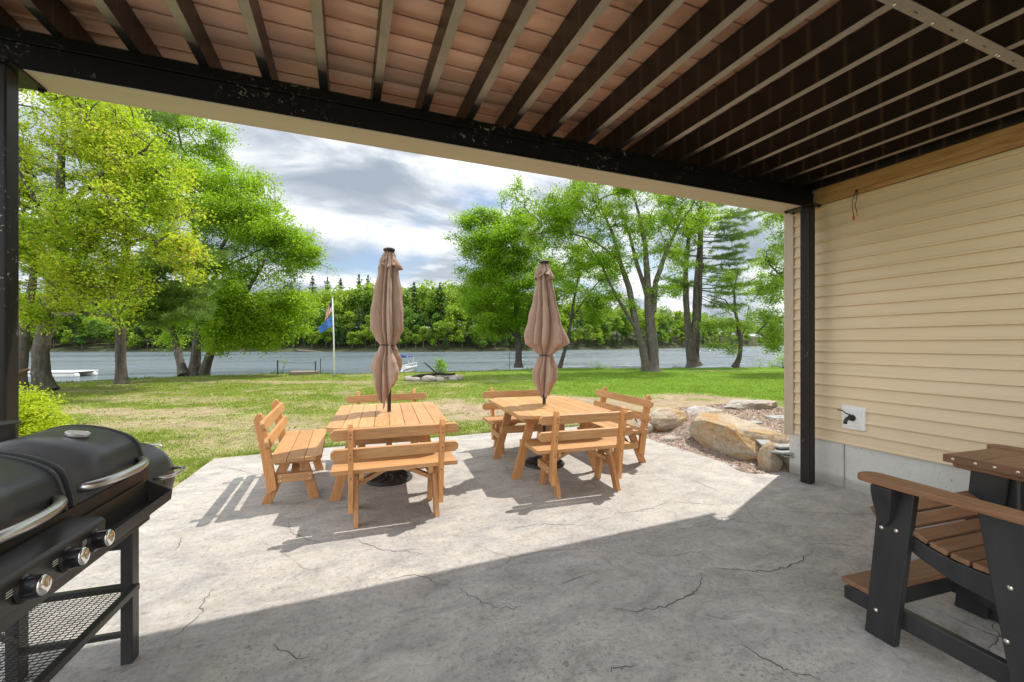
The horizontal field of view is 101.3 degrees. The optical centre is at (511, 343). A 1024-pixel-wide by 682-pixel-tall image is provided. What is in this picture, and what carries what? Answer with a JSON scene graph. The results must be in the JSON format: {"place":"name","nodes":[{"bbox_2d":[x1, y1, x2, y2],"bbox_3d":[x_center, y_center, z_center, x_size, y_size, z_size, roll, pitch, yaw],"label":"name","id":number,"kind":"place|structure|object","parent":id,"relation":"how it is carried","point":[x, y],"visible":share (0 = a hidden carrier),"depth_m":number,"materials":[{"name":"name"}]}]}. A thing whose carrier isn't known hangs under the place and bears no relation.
{"place":"outdoors","nodes":[
{"label":"outdoors","id":0,"kind":"place"},
{"bbox_2d":[19,91,783,335],"label":"sky","id":1,"kind":"structure","parent":0,"point":[367,200],"materials":[{"name":"white"}]},
{"bbox_2d":[19,328,788,487],"bbox_3d":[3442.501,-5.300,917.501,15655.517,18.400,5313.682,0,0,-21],"label":"lawn","id":2,"kind":"structure","parent":0,"point":[677,400],"depth_m":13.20,"materials":[{"name":"plant"}]},
{"bbox_2d":[19,368,29,376],"bbox_3d":[-16.469,1.031,12.800,2.743,0.687,0.853,0,0,-21],"label":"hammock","id":3,"kind":"object","parent":2,"relation":"on","point":[22,372],"visible":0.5,"depth_m":13.14,"materials":[{"name":"fabric"}]},
{"bbox_2d":[19,379,81,436],"bbox_3d":[-8.035,1.173,6.965,2.066,1.178,1.302,0,0,4],"label":"shrub","id":4,"kind":"object","parent":2,"relation":"on","point":[29,424],"visible":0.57,"depth_m":6.83,"materials":[{"name":"green plant"}]},
{"bbox_2d":[19,170,85,388],"bbox_3d":[-17.201,-2.218,14.755,3.467,7.696,3.634,0,0,-21],"label":"birch tree","id":5,"kind":"object","parent":2,"relation":"on","point":[24,342],"visible":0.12,"depth_m":14.68,"materials":[{"name":"green plant"}]},
{"bbox_2d":[19,88,222,391],"bbox_3d":[-14.702,-4.526,13.345,11.679,12.408,5.782,0,0,13],"label":"oak tree","id":6,"kind":"object","parent":2,"relation":"on","point":[136,180],"visible":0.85,"depth_m":12.32,"materials":[{"name":"green plant"}]},
{"bbox_2d":[19,99,232,383],"bbox_3d":[-14.110,-5.470,16.450,8.703,14.204,5.564,0,0,20],"label":"broadleaf tree","id":7,"kind":"object","parent":2,"relation":"on","point":[171,301],"visible":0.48,"depth_m":15.21,"materials":[{"name":"green plant"}]},
{"bbox_2d":[126,334,143,349],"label":"broadleaf tree","id":8,"kind":"object","parent":2,"relation":"on","point":[134,339],"visible":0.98,"depth_m":140.43,"materials":[{"name":"green plant"}]},
{"bbox_2d":[134,107,342,376],"bbox_3d":[-15.217,-6.153,22.038,11.599,16.176,6.782,0,0,8],"label":"maple tree","id":9,"kind":"object","parent":2,"relation":"on","point":[257,225],"visible":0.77,"depth_m":21.25,"materials":[{"name":"green plant"}]},
{"bbox_2d":[32,392,503,454],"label":"dry leaves","id":10,"kind":"object","parent":2,"relation":"on","point":[239,409],"visible":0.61,"depth_m":9.17,"materials":[{"name":"brown plant"}]},
{"bbox_2d":[290,370,317,374],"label":"wooden platform","id":11,"kind":"structure","parent":2,"relation":"on","point":[310,372],"depth_m":22.64,"materials":[{"name":"brown wood"}]},
{"bbox_2d":[298,349,322,351],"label":"fallen log","id":12,"kind":"object","parent":2,"relation":"on","point":[309,350],"visible":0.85,"depth_m":139.20,"materials":[{"name":"grey wood"}]},
{"bbox_2d":[305,275,316,317],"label":"pine tree","id":13,"kind":"object","parent":2,"relation":"on","point":[312,282],"visible":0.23,"depth_m":161.75,"materials":[{"name":"green plant"}]},
{"bbox_2d":[317,328,332,349],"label":"broadleaf tree","id":14,"kind":"object","parent":2,"relation":"on","point":[328,339],"visible":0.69,"depth_m":141.39,"materials":[{"name":"green plant"}]},
{"bbox_2d":[322,277,331,306],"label":"pine tree","id":15,"kind":"object","parent":2,"relation":"on","point":[327,281],"visible":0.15,"depth_m":163.81,"materials":[{"name":"green plant"}]},
{"bbox_2d":[331,296,336,375],"bbox_3d":[-9.027,-0.343,21.360,0.318,4.142,0.318,0,0,-21],"label":"flagpole","id":16,"kind":"object","parent":2,"relation":"on","point":[333,340],"visible":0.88,"depth_m":21.32,"materials":[{"name":"white metal"}]},
{"bbox_2d":[318,316,331,332],"bbox_3d":[-9.439,-0.973,21.203,0.663,0.922,0.146,0,0,-21],"label":"blue flag","id":17,"kind":"object","parent":16,"relation":"attached to","point":[325,325],"visible":1,"depth_m":21.20,"materials":[{"name":"blue fabric"}]},
{"bbox_2d":[325,300,331,320],"bbox_3d":[-9.290,-1.654,21.261,0.317,1.121,0.106,0,0,-21],"label":"striped flag","id":18,"kind":"object","parent":16,"relation":"hanging from","point":[328,310],"visible":1,"depth_m":21.26,"materials":[{"name":"multicoloured fabric"}]},
{"bbox_2d":[335,278,343,300],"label":"pine tree","id":19,"kind":"object","parent":2,"relation":"on","point":[340,282],"visible":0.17,"depth_m":163.94,"materials":[{"name":"green plant"}]},
{"bbox_2d":[346,332,358,349],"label":"broadleaf tree","id":20,"kind":"object","parent":2,"relation":"on","point":[350,335],"visible":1,"depth_m":141.08,"materials":[{"name":"green plant"}]},
{"bbox_2d":[349,274,365,328],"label":"pine tree","id":21,"kind":"object","parent":2,"relation":"on","point":[359,280],"visible":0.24,"depth_m":159.59,"materials":[{"name":"green plant"}]},
{"bbox_2d":[364,275,370,339],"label":"pine tree","id":22,"kind":"object","parent":2,"relation":"on","point":[367,281],"visible":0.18,"depth_m":160.81,"materials":[{"name":"green plant"}]},
{"bbox_2d":[172,424,579,489],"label":"edge grass","id":23,"kind":"structure","parent":2,"relation":"on","point":[258,452],"depth_m":6.03,"materials":[{"name":"green plant"}]},
{"bbox_2d":[19,279,783,349],"bbox_3d":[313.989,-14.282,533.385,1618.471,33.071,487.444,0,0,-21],"label":"forest","id":24,"kind":"object","parent":2,"relation":"on","point":[346,316],"visible":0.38,"depth_m":152.33,"materials":[{"name":"green plant"}]},
{"bbox_2d":[30,365,782,382],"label":"shore weeds","id":25,"kind":"object","parent":2,"relation":"on","point":[71,381],"visible":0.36,"depth_m":22.96,"materials":[{"name":"green plant"}]},
{"bbox_2d":[404,376,412,380],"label":"fire pit stone","id":26,"kind":"object","parent":2,"relation":"on","point":[408,378],"visible":0.64,"depth_m":18.26,"materials":[{"name":"grey stone"}]},
{"bbox_2d":[411,372,438,376],"bbox_3d":[-3.876,1.435,18.786,1.348,0.210,0.154,0,0,-33],"label":"charred log","id":27,"kind":"object","parent":26,"relation":"on","point":[422,375],"visible":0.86,"depth_m":18.67,"materials":[{"name":"brown wood"}]},
{"bbox_2d":[437,373,454,375],"bbox_3d":[-3.128,1.412,19.132,1.077,0.137,0.128,0,0,-10],"label":"charred log","id":28,"kind":"object","parent":27,"relation":"on","point":[446,374],"visible":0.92,"depth_m":19.11,"materials":[{"name":"brown wood"}]},
{"bbox_2d":[410,282,418,341],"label":"pine tree","id":29,"kind":"object","parent":2,"relation":"on","point":[414,288],"visible":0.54,"depth_m":155.69,"materials":[{"name":"green plant"}]},
{"bbox_2d":[412,377,419,381],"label":"fire pit stone","id":30,"kind":"object","parent":2,"relation":"on","point":[416,379],"visible":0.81,"depth_m":18.00,"materials":[{"name":"grey stone"}]},
{"bbox_2d":[421,375,435,381],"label":"fire pit stone","id":31,"kind":"object","parent":2,"relation":"on","point":[428,378],"visible":0.84,"depth_m":17.91,"materials":[{"name":"grey stone"}]},
{"bbox_2d":[430,339,436,349],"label":"broadleaf tree","id":32,"kind":"object","parent":2,"relation":"on","point":[433,342],"visible":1,"depth_m":140.58,"materials":[{"name":"green plant"}]},
{"bbox_2d":[433,283,445,342],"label":"pine tree","id":33,"kind":"object","parent":2,"relation":"on","point":[440,311],"visible":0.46,"depth_m":153.64,"materials":[{"name":"green plant"}]},
{"bbox_2d":[435,377,444,380],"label":"fire pit stone","id":34,"kind":"object","parent":2,"relation":"on","point":[440,379],"visible":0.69,"depth_m":18.10,"materials":[{"name":"grey stone"}]},
{"bbox_2d":[432,356,449,372],"bbox_3d":[-4.108,1.313,24.422,1.053,1.148,1.298,0,0,16],"label":"shrub","id":35,"kind":"object","parent":2,"relation":"on","point":[440,363],"visible":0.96,"depth_m":24.39,"materials":[{"name":"green plant"}]},
{"bbox_2d":[453,375,462,379],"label":"fire pit stone","id":36,"kind":"object","parent":2,"relation":"on","point":[459,377],"visible":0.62,"depth_m":18.88,"materials":[{"name":"grey stone"}]},
{"bbox_2d":[474,339,486,349],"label":"broadleaf tree","id":37,"kind":"object","parent":2,"relation":"on","point":[480,343],"visible":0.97,"depth_m":145.32,"materials":[{"name":"green plant"}]},
{"bbox_2d":[443,202,572,367],"bbox_3d":[-0.202,-4.433,30.900,9.998,12.459,7.026,0,0,-9],"label":"maple tree","id":38,"kind":"object","parent":2,"relation":"on","point":[494,255],"visible":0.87,"depth_m":29.91,"materials":[{"name":"green plant"}]},
{"bbox_2d":[552,237,638,367],"bbox_3d":[5.250,-2.862,30.075,6.530,9.403,5.743,0,0,-21],"label":"slender tree","id":39,"kind":"object","parent":2,"relation":"on","point":[597,305],"visible":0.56,"depth_m":29.81,"materials":[{"name":"green plant"}]},
{"bbox_2d":[588,359,613,368],"bbox_3d":[6.054,1.488,28.660,1.994,1.177,1.029,0,0,-21],"label":"shrub","id":40,"kind":"object","parent":2,"relation":"on","point":[599,366],"visible":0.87,"depth_m":28.48,"materials":[{"name":"green plant"}]},
{"bbox_2d":[602,322,611,345],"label":"broadleaf tree","id":41,"kind":"object","parent":2,"relation":"on","point":[604,337],"visible":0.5,"depth_m":200.03,"materials":[{"name":"green plant"}]},
{"bbox_2d":[494,171,735,371],"bbox_3d":[6.912,-6.362,25.776,16.523,16.771,7.655,0,0,-21],"label":"silver maple","id":42,"kind":"object","parent":2,"relation":"on","point":[562,215],"visible":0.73,"depth_m":24.84,"materials":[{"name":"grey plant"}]},
{"bbox_2d":[662,201,721,367],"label":"twin trunk tree","id":43,"kind":"object","parent":2,"relation":"on","point":[692,360],"visible":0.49,"depth_m":33.02,"materials":[{"name":"green plant"}]},
{"bbox_2d":[639,191,768,359],"bbox_3d":[15.530,-7.752,33.152,9.860,19.164,4.887,0,0,-2],"label":"pine tree","id":44,"kind":"object","parent":2,"relation":"on","point":[734,236],"visible":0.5,"depth_m":33.10,"materials":[{"name":"green plant"}]},
{"bbox_2d":[637,403,788,473],"bbox_3d":[4.015,1.422,7.432,4.300,0.201,4.090,0,0,-21],"label":"mulch bed","id":45,"kind":"object","parent":2,"relation":"on","point":[729,460],"visible":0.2,"depth_m":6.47,"materials":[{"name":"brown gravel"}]},
{"bbox_2d":[635,422,653,432],"bbox_3d":[2.256,1.449,7.200,0.325,0.243,0.332,0,0,-21],"label":"rock","id":46,"kind":"object","parent":45,"relation":"on","point":[650,428],"visible":0.41,"depth_m":7.08,"materials":[{"name":"grey stone"}]},
{"bbox_2d":[649,407,686,431],"bbox_3d":[2.698,1.343,7.364,0.800,0.435,0.597,0,0,-13],"label":"boulder","id":47,"kind":"object","parent":45,"relation":"on","point":[665,419],"visible":0.66,"depth_m":7.13,"materials":[{"name":"beige stone"}]},
{"bbox_2d":[660,435,677,441],"bbox_3d":[2.435,1.504,6.529,0.308,0.132,0.241,0,0,-21],"label":"rock","id":48,"kind":"object","parent":45,"relation":"on","point":[666,438],"visible":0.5,"depth_m":6.46,"materials":[{"name":"grey stone"}]},
{"bbox_2d":[684,405,722,412],"bbox_3d":[3.789,1.393,8.441,1.055,0.295,0.743,0,0,-45],"label":"boulder","id":49,"kind":"object","parent":45,"relation":"on","point":[698,409],"visible":0.41,"depth_m":8.20,"materials":[{"name":"grey stone"}]},
{"bbox_2d":[688,412,776,461],"bbox_3d":[3.126,1.305,5.890,0.668,0.509,1.558,0,0,-13],"label":"boulder","id":50,"kind":"object","parent":45,"relation":"on","point":[728,434],"visible":0.86,"depth_m":5.68,"materials":[{"name":"beige stone"}]},
{"bbox_2d":[723,399,777,409],"bbox_3d":[5.003,1.335,8.845,1.376,0.331,0.654,0,0,-9],"label":"boulder","id":51,"kind":"object","parent":45,"relation":"on","point":[749,404],"visible":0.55,"depth_m":8.58,"materials":[{"name":"beige stone"}]},
{"bbox_2d":[750,420,762,423],"bbox_3d":[4.089,1.335,7.084,0.270,0.030,0.203,0,0,-21],"label":"flagstone","id":52,"kind":"object","parent":45,"relation":"on","point":[756,422],"visible":0.61,"depth_m":7.05,"materials":[{"name":"stone"}]},
{"bbox_2d":[757,442,782,470],"bbox_3d":[3.103,1.378,5.057,0.262,0.384,0.335,0,0,39],"label":"rock","id":53,"kind":"object","parent":45,"relation":"on","point":[767,459],"visible":0.81,"depth_m":4.96,"materials":[{"name":"beige stone"}]},
{"bbox_2d":[765,415,783,418],"bbox_3d":[4.900,1.335,7.561,0.600,0.030,0.403,0,0,8],"label":"flagstone","id":54,"kind":"object","parent":45,"relation":"on","point":[775,416],"visible":0.49,"depth_m":7.57,"materials":[{"name":"stone"}]},
{"bbox_2d":[769,432,788,463],"bbox_3d":[3.325,1.340,5.209,0.278,0.460,0.284,0,0,33],"label":"rock","id":55,"kind":"object","parent":45,"relation":"on","point":[779,438],"visible":0.27,"depth_m":5.15,"materials":[{"name":"beige stone"}]},
{"bbox_2d":[779,454,793,457],"bbox_3d":[3.247,1.317,4.946,0.215,0.027,0.174,0,0,18],"label":"flagstone","id":56,"kind":"object","parent":45,"relation":"on","point":[786,456],"visible":0.49,"depth_m":4.89,"materials":[{"name":"stone"}]},
{"bbox_2d":[761,445,793,454],"bbox_3d":[3.197,1.277,5.033,0.342,0.028,0.358,0,0,27],"label":"flagstone","id":57,"kind":"object","parent":56,"relation":"on","point":[782,451],"visible":0.53,"depth_m":4.91,"materials":[{"name":"stone"}]},
{"bbox_2d":[756,439,788,448],"bbox_3d":[3.228,1.234,5.179,0.370,0.029,0.436,0,0,0],"label":"flagstone","id":58,"kind":"object","parent":57,"relation":"on","point":[776,445],"visible":0.53,"depth_m":5.08,"materials":[{"name":"stone"}]},
{"bbox_2d":[694,261,771,367],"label":"curved tree","id":59,"kind":"object","parent":2,"relation":"on","point":[736,322],"visible":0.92,"depth_m":30.66,"materials":[{"name":"green plant"}]},
{"bbox_2d":[736,210,783,355],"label":"overhanging tree","id":60,"kind":"object","parent":2,"relation":"on","point":[771,289],"visible":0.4,"depth_m":23.95,"materials":[{"name":"green plant"}]},
{"bbox_2d":[754,355,770,367],"bbox_3d":[17.651,1.453,29.931,1.955,1.167,1.014,0,0,-21],"label":"shrub","id":61,"kind":"object","parent":2,"relation":"on","point":[759,363],"visible":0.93,"depth_m":29.95,"materials":[{"name":"green plant"}]},
{"bbox_2d":[767,352,783,367],"bbox_3d":[19.034,1.334,29.741,2.630,1.488,1.508,0,0,-21],"label":"shrub","id":62,"kind":"object","parent":2,"relation":"on","point":[782,359],"visible":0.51,"depth_m":29.81,"materials":[{"name":"green plant"}]},
{"bbox_2d":[784,122,1023,520],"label":"house","id":63,"kind":"structure","parent":2,"relation":"on","point":[919,308],"depth_m":3.79,"materials":[{"name":"beige plastic"}]},
{"bbox_2d":[0,0,1023,483],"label":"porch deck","id":64,"kind":"structure","parent":63,"relation":"attached to","point":[782,106],"depth_m":2.73,"materials":[{"name":"black paint"}]},
{"bbox_2d":[837,405,866,430],"bbox_3d":[3.409,0.755,4.236,0.157,0.236,0.210,0,0,-21],"label":"outdoor faucet","id":65,"kind":"object","parent":63,"relation":"attached to","point":[854,417],"visible":1,"depth_m":4.22,"materials":[{"name":"white plastic"}]},
{"bbox_2d":[852,190,857,219],"bbox_3d":[3.444,-1.390,4.214,0.036,0.300,0.052,0,0,-21],"label":"wire","id":66,"kind":"object","parent":63,"relation":"hanging from","point":[855,205],"visible":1,"depth_m":4.21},
{"bbox_2d":[28,346,783,382],"bbox_3d":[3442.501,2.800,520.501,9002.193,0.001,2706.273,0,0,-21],"label":"lake","id":67,"kind":"structure","parent":0,"point":[151,364],"depth_m":68.18,"materials":[{"name":"grey liquid"}]},
{"bbox_2d":[28,370,97,377],"bbox_3d":[-38.180,2.481,35.512,3.969,1.238,2.576,0,0,-8],"label":"swim raft","id":68,"kind":"object","parent":67,"relation":"on","point":[67,373],"visible":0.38,"depth_m":34.94,"materials":[{"name":"white plastic"}]},
{"bbox_2d":[400,354,416,372],"bbox_3d":[-10.714,2.015,40.208,2.346,1.910,5.216,0,0,0],"label":"pontoon boat","id":69,"kind":"object","parent":67,"relation":"on","point":[407,368],"visible":0.4,"depth_m":39.19,"materials":[{"name":"metal"}]},
{"bbox_2d":[0,426,1005,681],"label":"patio","id":70,"kind":"structure","parent":0,"point":[670,564],"depth_m":2.62,"materials":[{"name":"concrete"}]},
{"bbox_2d":[0,420,185,681],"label":"barbecue grill","id":71,"kind":"object","parent":70,"relation":"on","point":[76,499],"visible":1,"depth_m":1.65,"materials":[{"name":"black metal"}]},
{"bbox_2d":[254,399,326,504],"bbox_3d":[-2.300,1.075,4.449,0.575,0.850,1.360,0,0,-22],"label":"bench","id":72,"kind":"object","parent":70,"relation":"on","point":[299,450],"visible":0.99,"depth_m":4.02,"materials":[{"name":"brown wood"}]},
{"bbox_2d":[346,389,425,447],"bbox_3d":[-1.633,1.075,5.577,1.050,0.850,0.575,0,0,-23],"label":"bench","id":73,"kind":"object","parent":70,"relation":"on","point":[413,396],"visible":0.17,"depth_m":5.73,"materials":[{"name":"brown wood"}]},
{"bbox_2d":[326,402,447,500],"bbox_3d":[-1.339,1.127,4.566,1.098,0.745,1.510,0,0,-17],"label":"picnic table","id":74,"kind":"object","parent":70,"relation":"on","point":[372,415],"visible":0.58,"depth_m":4.33,"materials":[{"name":"brown wood"}]},
{"bbox_2d":[366,247,412,486],"bbox_3d":[-1.358,0.224,4.645,0.510,2.552,0.510,0,0,-21],"label":"patio umbrella","id":75,"kind":"object","parent":70,"relation":"on","point":[386,317],"visible":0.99,"depth_m":4.55,"materials":[{"name":"brown fabric"}]},
{"bbox_2d":[330,418,458,528],"bbox_3d":[-1.032,1.075,3.732,1.050,0.850,0.575,0,0,-20],"label":"bench","id":76,"kind":"object","parent":70,"relation":"on","point":[373,461],"visible":1,"depth_m":3.60,"materials":[{"name":"brown wood"}]},
{"bbox_2d":[482,388,549,453],"bbox_3d":[0.127,1.075,6.021,1.050,0.850,0.575,0,0,-17],"label":"bench","id":77,"kind":"object","parent":70,"relation":"on","point":[492,419],"visible":0.41,"depth_m":6.05,"materials":[{"name":"brown wood"}]},
{"bbox_2d":[524,260,569,469],"bbox_3d":[0.445,0.236,5.244,0.606,2.527,0.510,0,0,-21],"label":"patio umbrella","id":78,"kind":"object","parent":70,"relation":"on","point":[545,337],"visible":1,"depth_m":5.16,"materials":[{"name":"brown fabric"}]},
{"bbox_2d":[488,396,610,478],"bbox_3d":[0.399,1.127,5.204,1.098,0.745,1.510,0,0,-17],"label":"picnic table","id":79,"kind":"object","parent":70,"relation":"on","point":[531,411],"visible":0.72,"depth_m":4.96,"materials":[{"name":"brown wood"}]},
{"bbox_2d":[525,407,634,497],"bbox_3d":[0.705,1.075,4.386,1.050,0.850,0.575,0,0,-18],"label":"bench","id":80,"kind":"object","parent":70,"relation":"on","point":[554,445],"visible":1,"depth_m":4.26,"materials":[{"name":"brown wood"}]},
{"bbox_2d":[577,387,653,462],"bbox_3d":[1.312,1.075,5.692,0.575,0.850,1.360,0,0,-18],"label":"bench","id":81,"kind":"object","parent":70,"relation":"on","point":[644,416],"visible":0.56,"depth_m":5.28,"materials":[{"name":"brown wood"}]},
{"bbox_2d":[841,463,1023,681],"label":"tall chair","id":82,"kind":"object","parent":70,"relation":"on","point":[979,571],"visible":0.96,"depth_m":2.02,"materials":[{"name":"wood"}]},
{"bbox_2d":[943,448,1023,622],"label":"side table","id":83,"kind":"object","parent":70,"relation":"on","point":[1005,461],"visible":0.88,"depth_m":2.27,"materials":[{"name":"wood"}]},
{"bbox_2d":[987,444,1023,452],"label":"tall chair","id":84,"kind":"object","parent":70,"relation":"on","point":[1007,447],"visible":0.11,"depth_m":2.71,"materials":[{"name":"wood"}]},
{"bbox_2d":[445,371,783,437],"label":"lush grass","id":85,"kind":"structure","parent":0,"point":[744,385],"depth_m":16.74,"materials":[{"name":"green plant"}]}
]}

